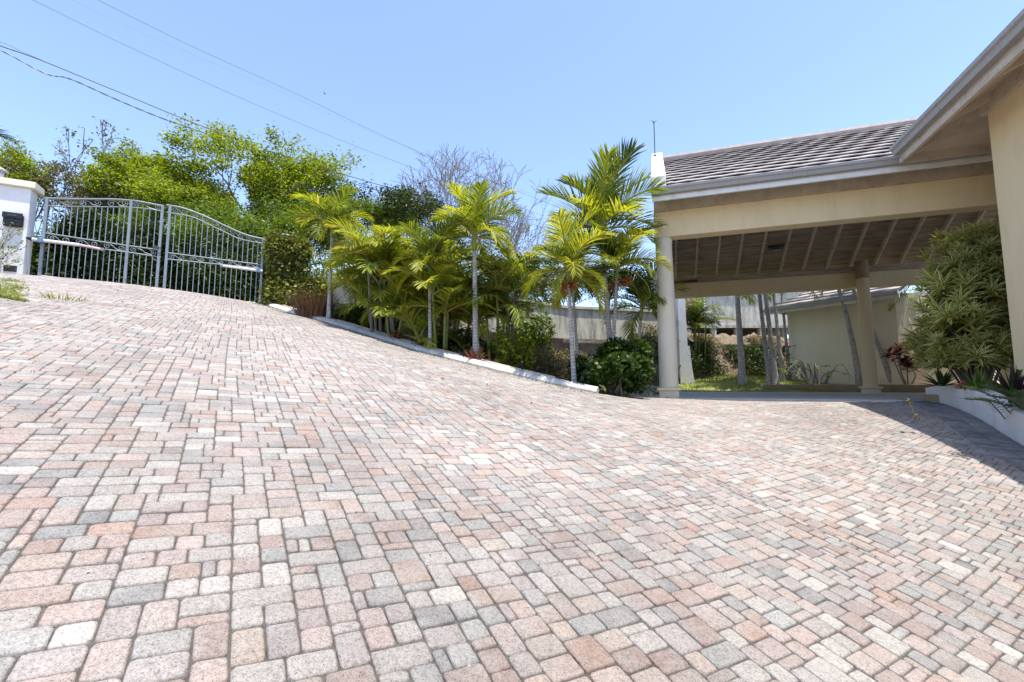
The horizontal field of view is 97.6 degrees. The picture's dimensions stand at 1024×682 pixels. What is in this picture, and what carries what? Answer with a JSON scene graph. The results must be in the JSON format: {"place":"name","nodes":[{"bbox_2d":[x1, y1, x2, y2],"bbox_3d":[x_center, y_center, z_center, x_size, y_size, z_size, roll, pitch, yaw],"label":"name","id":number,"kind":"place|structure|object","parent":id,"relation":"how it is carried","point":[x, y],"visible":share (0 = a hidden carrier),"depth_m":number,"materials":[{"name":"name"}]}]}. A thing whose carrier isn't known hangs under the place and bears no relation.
{"place":"outdoors","nodes":[
{"label":"outdoors","id":0,"kind":"place"},
{"bbox_2d":[0,50,518,228],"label":"cable","id":1,"kind":"object","parent":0,"point":[136,107],"visible":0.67,"depth_m":15.56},
{"bbox_2d":[0,45,523,224],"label":"cable","id":2,"kind":"object","parent":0,"point":[154,106],"visible":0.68,"depth_m":15.59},
{"bbox_2d":[33,0,542,215],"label":"cable","id":3,"kind":"object","parent":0,"point":[230,93],"visible":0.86,"depth_m":25.59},
{"bbox_2d":[73,0,541,197],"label":"cable","id":4,"kind":"object","parent":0,"point":[266,85],"visible":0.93,"depth_m":27.00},
{"bbox_2d":[100,1,551,204],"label":"cable","id":5,"kind":"object","parent":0,"point":[280,86],"visible":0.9,"depth_m":25.92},
{"bbox_2d":[0,273,1023,681],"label":"driveway","id":6,"kind":"structure","parent":0,"point":[616,463],"depth_m":2.08,"materials":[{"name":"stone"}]},
{"bbox_2d":[0,278,32,301],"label":"paving grass","id":7,"kind":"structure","parent":6,"relation":"on","point":[12,293],"depth_m":5.56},
{"bbox_2d":[34,291,89,300],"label":"weed","id":8,"kind":"object","parent":6,"relation":"on","point":[51,296],"visible":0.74,"depth_m":5.62,"materials":[{"name":"green plant"}]},
{"bbox_2d":[96,282,594,425],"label":"leaf litter","id":9,"kind":"object","parent":6,"relation":"on","point":[398,346],"visible":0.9,"depth_m":7.17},
{"bbox_2d":[906,398,935,432],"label":"grass stalk","id":10,"kind":"object","parent":6,"relation":"on","point":[915,416],"depth_m":4.93,"materials":[{"name":"yellow plant"}]},
{"bbox_2d":[898,399,1023,470],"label":"driveway border","id":11,"kind":"object","parent":6,"relation":"on","point":[989,439],"visible":0.91,"depth_m":4.85,"materials":[{"name":"concrete"}]},
{"bbox_2d":[0,299,1023,681],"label":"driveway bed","id":12,"kind":"object","parent":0,"point":[186,679],"visible":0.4,"depth_m":1.59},
{"bbox_2d":[0,222,27,269],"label":"wall plant","id":13,"kind":"object","parent":12,"relation":"on","point":[4,243],"depth_m":9.21,"materials":[{"name":"green plant"}]},
{"bbox_2d":[0,0,1023,337],"label":"sky","id":14,"kind":"structure","parent":0,"point":[538,84],"materials":[{"name":"blue"}]},
{"bbox_2d":[634,329,789,384],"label":"bank","id":15,"kind":"structure","parent":0,"point":[731,363],"depth_m":19.22,"materials":[{"name":"soil"}]},
{"bbox_2d":[623,332,788,375],"bbox_3d":[9.274,0.913,18.548,13.740,1.786,3.630,3,-6,-27],"label":"bank scrub","id":16,"kind":"object","parent":15,"relation":"on","point":[757,355],"visible":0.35,"depth_m":18.36,"materials":[{"name":"green plant"}]},
{"bbox_2d":[642,323,788,347],"bbox_3d":[9.597,-0.036,19.325,12.046,0.639,3.199,3,-6,-26],"label":"dry scrub","id":17,"kind":"object","parent":15,"relation":"on","point":[757,338],"visible":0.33,"depth_m":19.17,"materials":[{"name":"brown plant"}]},
{"bbox_2d":[599,374,925,396],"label":"lawn","id":18,"kind":"structure","parent":0,"point":[722,387],"depth_m":15.41,"materials":[{"name":"plant"}]},
{"bbox_2d":[675,298,694,383],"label":"buttress","id":19,"kind":"structure","parent":18,"relation":"on","point":[686,376],"depth_m":16.41,"materials":[{"name":"white paint"}]},
{"bbox_2d":[735,295,757,384],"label":"palm tree","id":20,"kind":"object","parent":18,"relation":"on","point":[742,378],"visible":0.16,"depth_m":15.49,"materials":[{"name":"plant"}]},
{"bbox_2d":[764,293,783,383],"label":"palm tree","id":21,"kind":"object","parent":18,"relation":"on","point":[775,378],"visible":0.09,"depth_m":15.00,"materials":[{"name":"plant"}]},
{"bbox_2d":[780,293,791,378],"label":"palm tree","id":22,"kind":"object","parent":18,"relation":"on","point":[784,329],"visible":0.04,"depth_m":16.87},
{"bbox_2d":[783,345,794,380],"bbox_3d":[10.022,0.805,16.194,0.427,1.491,0.437,5,-7,-42],"label":"croton","id":23,"kind":"object","parent":18,"relation":"on","point":[790,377],"visible":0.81,"depth_m":16.17,"materials":[{"name":"green plant"}]},
{"bbox_3d":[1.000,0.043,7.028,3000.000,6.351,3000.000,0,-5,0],"label":"ground","id":24,"kind":"structure","parent":0,"visible":0},
{"bbox_2d":[0,129,19,143],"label":"palm tree","id":25,"kind":"object","parent":24,"relation":"on","point":[4,136],"visible":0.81,"depth_m":16.92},
{"bbox_2d":[0,177,44,274],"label":"gate pillar","id":26,"kind":"structure","parent":24,"relation":"on","point":[18,196],"depth_m":9.50,"materials":[{"name":"white paint"}]},
{"bbox_2d":[0,167,8,177],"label":"pillar lamp","id":27,"kind":"object","parent":26,"relation":"on","point":[3,172],"visible":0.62,"depth_m":9.58,"materials":[{"name":"glass"}]},
{"bbox_2d":[3,265,16,271],"bbox_3d":[-10.486,-1.519,9.365,0.200,0.130,0.020,3,-6,-29],"label":"wall vent","id":28,"kind":"object","parent":26,"relation":"attached to","point":[11,268],"depth_m":9.37,"materials":[{"name":"metal"}]},
{"bbox_2d":[2,211,23,227],"bbox_3d":[-10.468,-2.543,9.406,0.310,0.290,0.133,3,-6,-28],"label":"mailbox","id":29,"kind":"object","parent":26,"relation":"attached to","point":[11,219],"visible":1,"depth_m":9.38,"materials":[{"name":"black plastic"}]},
{"bbox_2d":[26,237,105,251],"bbox_3d":[-9.811,-2.129,9.860,1.304,0.130,0.133,3,-6,-29],"label":"gate operator","id":30,"kind":"object","parent":26,"relation":"attached to","point":[41,240],"visible":1,"depth_m":9.78,"materials":[{"name":"white paint"}]},
{"bbox_2d":[0,135,53,206],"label":"tree","id":31,"kind":"object","parent":24,"relation":"on","point":[16,156],"visible":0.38,"depth_m":15.75,"materials":[{"name":"green plant"}]},
{"bbox_2d":[0,116,126,225],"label":"tree","id":32,"kind":"object","parent":24,"relation":"on","point":[55,166],"visible":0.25,"depth_m":17.71,"materials":[{"name":"green plant"}]},
{"bbox_2d":[0,149,146,229],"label":"tree","id":33,"kind":"object","parent":24,"relation":"on","point":[46,181],"visible":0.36,"depth_m":16.15,"materials":[{"name":"green plant"}]},
{"bbox_2d":[37,197,163,286],"bbox_3d":[-9.310,-2.280,10.229,2.142,2.146,0.100,3,-6,-28],"label":"gate leaf","id":34,"kind":"object","parent":24,"relation":"on","point":[46,205],"visible":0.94,"depth_m":10.27,"materials":[{"name":"paint"}]},
{"bbox_2d":[89,150,156,218],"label":"tree","id":35,"kind":"object","parent":24,"relation":"on","point":[128,187],"visible":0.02,"depth_m":20.05,"materials":[{"name":"green plant"}]},
{"bbox_2d":[33,189,222,278],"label":"tree","id":36,"kind":"object","parent":24,"relation":"on","point":[140,214],"visible":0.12,"depth_m":15.08,"materials":[{"name":"green plant"}]},
{"bbox_2d":[73,128,270,243],"bbox_3d":[-12.756,-4.611,17.153,7.174,7.158,6.152,0,-5,0],"label":"tree","id":37,"kind":"object","parent":24,"relation":"on","point":[159,174],"visible":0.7,"depth_m":16.07,"materials":[{"name":"green plant"}]},
{"bbox_2d":[29,205,336,304],"bbox_3d":[-9.386,-1.867,12.099,8.838,3.042,2.009,3,-6,-28],"label":"hedge","id":38,"kind":"object","parent":24,"relation":"on","point":[243,280],"visible":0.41,"depth_m":11.53,"materials":[{"name":"green plant"}]},
{"bbox_2d":[134,227,261,287],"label":"tree","id":39,"kind":"object","parent":24,"relation":"on","point":[240,245],"visible":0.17,"depth_m":13.60,"materials":[{"name":"green plant"}]},
{"bbox_2d":[156,192,276,256],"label":"tree","id":40,"kind":"object","parent":24,"relation":"on","point":[252,227],"visible":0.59,"depth_m":14.36,"materials":[{"name":"green plant"}]},
{"bbox_2d":[112,108,367,248],"bbox_3d":[-11.110,-5.136,19.593,10.593,8.774,7.990,0,-5,0],"label":"tree","id":41,"kind":"object","parent":24,"relation":"on","point":[256,170],"visible":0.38,"depth_m":17.30,"materials":[{"name":"green plant"}]},
{"bbox_2d":[238,145,354,238],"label":"tree","id":42,"kind":"object","parent":24,"relation":"on","point":[325,179],"visible":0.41,"depth_m":19.34,"materials":[{"name":"green plant"}]},
{"bbox_2d":[253,228,347,306],"bbox_3d":[-5.587,-1.746,12.360,2.809,2.526,1.728,3,-6,-28],"label":"bush","id":43,"kind":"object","parent":24,"relation":"on","point":[286,262],"depth_m":11.78,"materials":[{"name":"green plant"}]},
{"bbox_2d":[163,204,263,303],"bbox_3d":[-7.443,-2.124,11.256,2.112,2.288,0.060,3,-6,-28],"label":"gate leaf","id":44,"kind":"object","parent":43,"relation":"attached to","point":[169,212],"visible":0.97,"depth_m":11.17,"materials":[{"name":"paint"}]},
{"bbox_2d":[220,264,265,272],"bbox_3d":[-6.810,-1.832,11.469,1.104,0.104,0.144,3,-6,-28],"label":"gate operator","id":45,"kind":"object","parent":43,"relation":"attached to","point":[256,270],"visible":0.96,"depth_m":11.41,"materials":[{"name":"white paint"}]},
{"bbox_2d":[238,188,364,276],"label":"tree","id":46,"kind":"object","parent":24,"relation":"on","point":[291,226],"visible":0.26,"depth_m":16.56,"materials":[{"name":"green plant"}]},
{"bbox_2d":[280,284,346,318],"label":"grass clump","id":47,"kind":"object","parent":24,"relation":"on","point":[310,310],"visible":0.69,"depth_m":10.34,"materials":[{"name":"brown plant"}]},
{"bbox_2d":[279,182,374,318],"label":"palm tree","id":48,"kind":"object","parent":24,"relation":"on","point":[331,208],"visible":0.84,"depth_m":10.26,"materials":[{"name":"plant"}]},
{"bbox_2d":[268,180,428,249],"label":"tree","id":49,"kind":"object","parent":24,"relation":"on","point":[371,209],"visible":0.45,"depth_m":20.61,"materials":[{"name":"green plant"}]},
{"bbox_2d":[331,305,398,332],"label":"shrub","id":50,"kind":"object","parent":24,"relation":"on","point":[350,317],"visible":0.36,"depth_m":10.26,"materials":[{"name":"green plant"}]},
{"bbox_2d":[322,218,447,338],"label":"areca palm","id":51,"kind":"object","parent":24,"relation":"on","point":[372,277],"visible":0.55,"depth_m":9.27,"materials":[{"name":"green plant"}]},
{"bbox_2d":[308,233,470,341],"bbox_3d":[-2.896,-1.207,11.362,4.135,2.784,3.488,4,-7,-36],"label":"areca palm","id":52,"kind":"object","parent":24,"relation":"on","point":[322,263],"visible":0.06,"depth_m":10.97,"materials":[{"name":"green plant"}]},
{"bbox_2d":[317,174,479,254],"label":"tree","id":53,"kind":"object","parent":24,"relation":"on","point":[403,205],"visible":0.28,"depth_m":20.40,"materials":[{"name":"green plant"}]},
{"bbox_2d":[386,330,410,339],"bbox_3d":[-2.340,-0.107,9.007,0.527,0.322,0.546,0,-5,0],"label":"bromeliad","id":54,"kind":"object","parent":24,"relation":"on","point":[397,336],"visible":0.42,"depth_m":8.99,"materials":[{"name":"red plant"}]},
{"bbox_2d":[330,223,492,341],"bbox_3d":[-2.087,-0.987,9.737,3.391,2.509,2.862,0,-5,0],"label":"areca palm","id":55,"kind":"object","parent":24,"relation":"on","point":[386,253],"visible":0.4,"depth_m":9.23,"materials":[{"name":"green plant"}]},
{"bbox_2d":[280,304,555,377],"bbox_3d":[-2.927,-0.140,9.537,8.515,2.288,0.251,-3,-6,32],"label":"bed edging","id":56,"kind":"object","parent":24,"relation":"on","point":[433,347],"visible":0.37,"depth_m":8.40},
{"bbox_2d":[260,301,598,393],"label":"kerb","id":57,"kind":"structure","parent":24,"relation":"on","point":[525,374],"depth_m":7.79,"materials":[{"name":"paint"}]},
{"bbox_2d":[389,214,471,345],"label":"palm tree","id":58,"kind":"object","parent":24,"relation":"on","point":[430,247],"visible":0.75,"depth_m":8.55,"materials":[{"name":"plant"}]},
{"bbox_2d":[373,256,511,352],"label":"areca palm","id":59,"kind":"object","parent":24,"relation":"on","point":[448,284],"visible":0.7,"depth_m":8.75,"materials":[{"name":"green plant"}]},
{"bbox_2d":[294,306,607,394],"bbox_3d":[-0.680,0.198,12.187,9.206,2.632,7.070,-4,-7,35],"label":"ground cover","id":60,"kind":"object","parent":24,"relation":"on","point":[603,391],"depth_m":7.97,"materials":[{"name":"green plant"}]},
{"bbox_2d":[410,337,427,345],"bbox_3d":[-1.758,0.057,8.664,0.519,0.281,0.434,4,-7,-36],"label":"bromeliad","id":61,"kind":"object","parent":60,"relation":"on","point":[421,343],"visible":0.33,"depth_m":8.58,"materials":[{"name":"red plant"}]},
{"bbox_2d":[432,327,494,355],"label":"shrub","id":62,"kind":"object","parent":24,"relation":"on","point":[465,339],"visible":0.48,"depth_m":9.42,"materials":[{"name":"green plant"}]},
{"bbox_2d":[456,349,474,356],"bbox_3d":[-0.831,0.256,7.985,0.392,0.261,0.510,1,-6,-13],"label":"bromeliad","id":63,"kind":"object","parent":24,"relation":"on","point":[462,354],"visible":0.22,"depth_m":7.95,"materials":[{"name":"red plant"}]},
{"bbox_2d":[378,144,560,275],"bbox_3d":[-2.804,-5.383,25.069,10.998,11.662,11.021,0,-5,0],"label":"bare tree","id":64,"kind":"object","parent":24,"relation":"on","point":[448,174],"visible":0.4,"depth_m":23.01,"materials":[{"name":"plant"}]},
{"bbox_2d":[425,179,524,353],"bbox_3d":[-0.731,-1.222,8.548,1.844,3.674,2.017,1,-6,-11],"label":"palm tree","id":65,"kind":"object","parent":24,"relation":"on","point":[473,217],"visible":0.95,"depth_m":8.37,"materials":[{"name":"plant"}]},
{"bbox_2d":[465,347,488,359],"bbox_3d":[-0.630,0.252,7.875,0.529,0.342,0.549,0,-5,0],"label":"bromeliad","id":66,"kind":"object","parent":24,"relation":"on","point":[474,355],"visible":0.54,"depth_m":7.81,"materials":[{"name":"red plant"}]},
{"bbox_2d":[424,240,557,362],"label":"areca palm","id":67,"kind":"object","parent":24,"relation":"on","point":[507,274],"visible":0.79,"depth_m":8.92,"materials":[{"name":"green plant"}]},
{"bbox_2d":[333,280,657,382],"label":"boundary wall","id":68,"kind":"structure","parent":24,"relation":"on","point":[591,333],"depth_m":15.65,"materials":[{"name":"concrete"}]},
{"bbox_2d":[483,339,515,361],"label":"shrub","id":69,"kind":"object","parent":24,"relation":"on","point":[493,356],"visible":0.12,"depth_m":10.11,"materials":[{"name":"green plant"}]},
{"bbox_2d":[463,234,547,299],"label":"tree","id":70,"kind":"object","parent":24,"relation":"on","point":[495,253],"visible":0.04,"depth_m":24.00,"materials":[{"name":"green plant"}]},
{"bbox_2d":[460,173,555,296],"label":"bare tree","id":71,"kind":"object","parent":24,"relation":"on","point":[518,240],"visible":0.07,"depth_m":27.96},
{"bbox_2d":[487,322,535,369],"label":"shrub","id":72,"kind":"object","parent":24,"relation":"on","point":[522,340],"visible":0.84,"depth_m":8.59,"materials":[{"name":"green plant"}]},
{"bbox_2d":[509,310,555,356],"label":"shrub","id":73,"kind":"object","parent":24,"relation":"on","point":[541,339],"visible":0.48,"depth_m":10.96,"materials":[{"name":"green plant"}]},
{"bbox_2d":[503,348,565,376],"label":"shrub","id":74,"kind":"object","parent":24,"relation":"on","point":[541,363],"visible":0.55,"depth_m":9.07,"materials":[{"name":"green plant"}]},
{"bbox_2d":[494,345,587,380],"bbox_3d":[0.639,0.618,10.106,2.149,1.042,1.436,1,-6,-8],"label":"shrub","id":75,"kind":"object","parent":24,"relation":"on","point":[561,355],"visible":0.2,"depth_m":9.94,"materials":[{"name":"green plant"}]},
{"bbox_2d":[517,264,619,305],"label":"tree","id":76,"kind":"object","parent":24,"relation":"on","point":[546,289],"visible":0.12,"depth_m":25.85,"materials":[{"name":"green plant"}]},
{"bbox_2d":[520,206,618,381],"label":"palm tree","id":77,"kind":"object","parent":24,"relation":"on","point":[566,255],"visible":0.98,"depth_m":7.32,"materials":[{"name":"plant"}]},
{"bbox_2d":[546,349,593,382],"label":"shrub","id":78,"kind":"object","parent":24,"relation":"on","point":[569,359],"visible":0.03,"depth_m":10.97,"materials":[{"name":"green plant"}]},
{"bbox_2d":[536,237,611,356],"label":"palm tree","id":79,"kind":"object","parent":24,"relation":"on","point":[576,295],"visible":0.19,"depth_m":9.00,"materials":[{"name":"plant"}]},
{"bbox_2d":[534,137,669,392],"bbox_3d":[1.708,-1.281,8.491,2.478,4.855,2.443,-1,-6,14],"label":"palm tree","id":80,"kind":"object","parent":24,"relation":"on","point":[601,191],"visible":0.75,"depth_m":8.22,"materials":[{"name":"plant"}]},
{"bbox_2d":[567,337,655,396],"bbox_3d":[1.668,0.454,7.375,1.493,1.141,1.186,0,-5,0],"label":"bush","id":81,"kind":"object","parent":24,"relation":"on","point":[622,364],"visible":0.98,"depth_m":7.20,"materials":[{"name":"green plant"}]},
{"bbox_2d":[577,258,656,309],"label":"tree","id":82,"kind":"object","parent":24,"relation":"on","point":[621,291],"visible":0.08,"depth_m":24.72,"materials":[{"name":"green plant"}]},
{"bbox_2d":[568,218,673,394],"bbox_3d":[1.982,-0.637,8.181,1.984,3.482,2.154,0,-5,0],"label":"palm tree","id":83,"kind":"object","parent":24,"relation":"on","point":[617,248],"visible":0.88,"depth_m":8.06,"materials":[{"name":"plant"}]},
{"bbox_2d":[624,384,658,395],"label":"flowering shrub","id":84,"kind":"object","parent":24,"relation":"on","point":[651,390],"visible":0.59,"depth_m":9.48,"materials":[{"name":"green plant"}]},
{"bbox_2d":[599,254,689,395],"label":"palm tree","id":85,"kind":"object","parent":24,"relation":"on","point":[638,291],"visible":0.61,"depth_m":9.27,"materials":[{"name":"plant"}]},
{"bbox_2d":[634,336,658,388],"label":"shrub","id":86,"kind":"object","parent":24,"relation":"on","point":[655,361],"visible":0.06,"depth_m":12.46,"materials":[{"name":"green plant"}]},
{"bbox_2d":[625,363,680,394],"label":"shrub","id":87,"kind":"object","parent":24,"relation":"on","point":[656,378],"visible":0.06,"depth_m":10.62,"materials":[{"name":"green plant"}]},
{"bbox_2d":[685,297,735,375],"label":"areca palm","id":88,"kind":"object","parent":24,"relation":"on","point":[694,316],"visible":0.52,"depth_m":17.78,"materials":[{"name":"green plant"}]},
{"bbox_2d":[649,272,806,337],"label":"neighbour house","id":89,"kind":"structure","parent":24,"relation":"on","point":[750,318],"depth_m":22.26,"materials":[{"name":"paint"}]},
{"bbox_2d":[772,293,785,381],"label":"palm tree","id":90,"kind":"object","parent":24,"relation":"on","point":[781,365],"visible":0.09,"depth_m":16.03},
{"bbox_2d":[635,117,999,401],"bbox_3d":[8.197,-1.749,10.422,10.350,6.972,8.037,-2,-6,18],"label":"carport","id":91,"kind":"object","parent":24,"relation":"on","point":[861,210],"visible":0.73,"depth_m":8.74,"materials":[{"name":"beige paint"}]},
{"bbox_2d":[651,120,656,155],"bbox_3d":[3.671,-5.224,11.554,0.109,1.003,0.109,5,-8,-45],"label":"lightning rod","id":92,"kind":"object","parent":91,"relation":"on","point":[654,138],"visible":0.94,"depth_m":11.54,"materials":[{"name":"metal"}]},
{"bbox_2d":[768,245,783,250],"bbox_3d":[7.952,-2.835,13.509,0.432,0.231,0.286,-2,-6,18],"label":"ceiling light","id":93,"kind":"object","parent":91,"relation":"attached to","point":[776,247],"visible":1,"depth_m":13.43,"materials":[{"name":"metal"}]},
{"bbox_2d":[760,384,995,392],"bbox_3d":[11.442,1.704,14.847,6.000,0.540,2.600,-2,-6,18],"label":"planter","id":94,"kind":"object","parent":24,"relation":"on","point":[914,388],"visible":0.25,"depth_m":13.87,"materials":[{"name":"beige paint"}]},
{"bbox_2d":[758,294,773,383],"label":"palm tree","id":95,"kind":"object","parent":94,"relation":"in","point":[766,357],"visible":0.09,"depth_m":15.22,"materials":[{"name":"plant"}]},
{"bbox_2d":[777,360,854,383],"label":"agave","id":96,"kind":"object","parent":94,"relation":"on","point":[814,376],"visible":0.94,"depth_m":14.55,"materials":[{"name":"green plant"}]},
{"bbox_2d":[807,289,862,383],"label":"palm tree","id":97,"kind":"object","parent":94,"relation":"in","point":[858,376],"visible":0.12,"depth_m":14.93,"materials":[{"name":"plant"}]},
{"bbox_2d":[818,289,891,382],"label":"palm tree","id":98,"kind":"object","parent":94,"relation":"in","point":[886,367],"visible":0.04,"depth_m":14.39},
{"bbox_2d":[874,286,925,311],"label":"palm tree","id":99,"kind":"object","parent":94,"relation":"in","point":[907,294],"visible":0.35,"depth_m":14.16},
{"bbox_2d":[881,343,921,383],"bbox_3d":[12.142,0.708,13.915,1.093,1.342,0.804,0,-5,0],"label":"cordyline","id":100,"kind":"object","parent":94,"relation":"in","point":[897,350],"visible":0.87,"depth_m":13.87,"materials":[{"name":"red plant"}]},
{"bbox_2d":[763,286,999,383],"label":"guest house","id":101,"kind":"structure","parent":24,"relation":"on","point":[818,335],"depth_m":15.48,"materials":[{"name":"beige paint"}]},
{"bbox_2d":[889,8,1023,386],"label":"house","id":102,"kind":"structure","parent":24,"relation":"on","point":[976,107],"depth_m":5.62,"materials":[{"name":"paint"}]},
{"bbox_2d":[924,385,1023,445],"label":"planter","id":103,"kind":"object","parent":24,"relation":"on","point":[1011,425],"visible":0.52,"depth_m":5.37,"materials":[{"name":"white paint"}]},
{"bbox_2d":[916,368,959,385],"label":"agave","id":104,"kind":"object","parent":103,"relation":"in","point":[945,380],"visible":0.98,"depth_m":6.24,"materials":[{"name":"green plant"}]},
{"bbox_2d":[897,217,1014,384],"bbox_3d":[6.640,-0.507,6.470,1.736,2.606,1.589,-1,-6,11],"label":"variegated bush","id":105,"kind":"object","parent":103,"relation":"in","point":[966,331],"visible":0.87,"depth_m":6.23,"materials":[{"name":"green plant"}]},
{"bbox_2d":[955,380,965,389],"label":"pink flower","id":106,"kind":"object","parent":103,"relation":"in","point":[960,386],"visible":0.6,"depth_m":5.88,"materials":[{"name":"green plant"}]},
{"bbox_2d":[956,367,998,388],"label":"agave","id":107,"kind":"object","parent":103,"relation":"in","point":[976,380],"visible":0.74,"depth_m":5.67,"materials":[{"name":"green plant"}]},
{"bbox_2d":[962,369,1023,418],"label":"leafy shrub","id":108,"kind":"object","parent":103,"relation":"in","point":[1011,399],"visible":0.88,"depth_m":4.52,"materials":[{"name":"green plant"}]},
{"bbox_2d":[979,361,1023,396],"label":"cordyline","id":109,"kind":"object","parent":103,"relation":"in","point":[1018,385],"visible":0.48,"depth_m":4.72,"materials":[{"name":"purple plant"}]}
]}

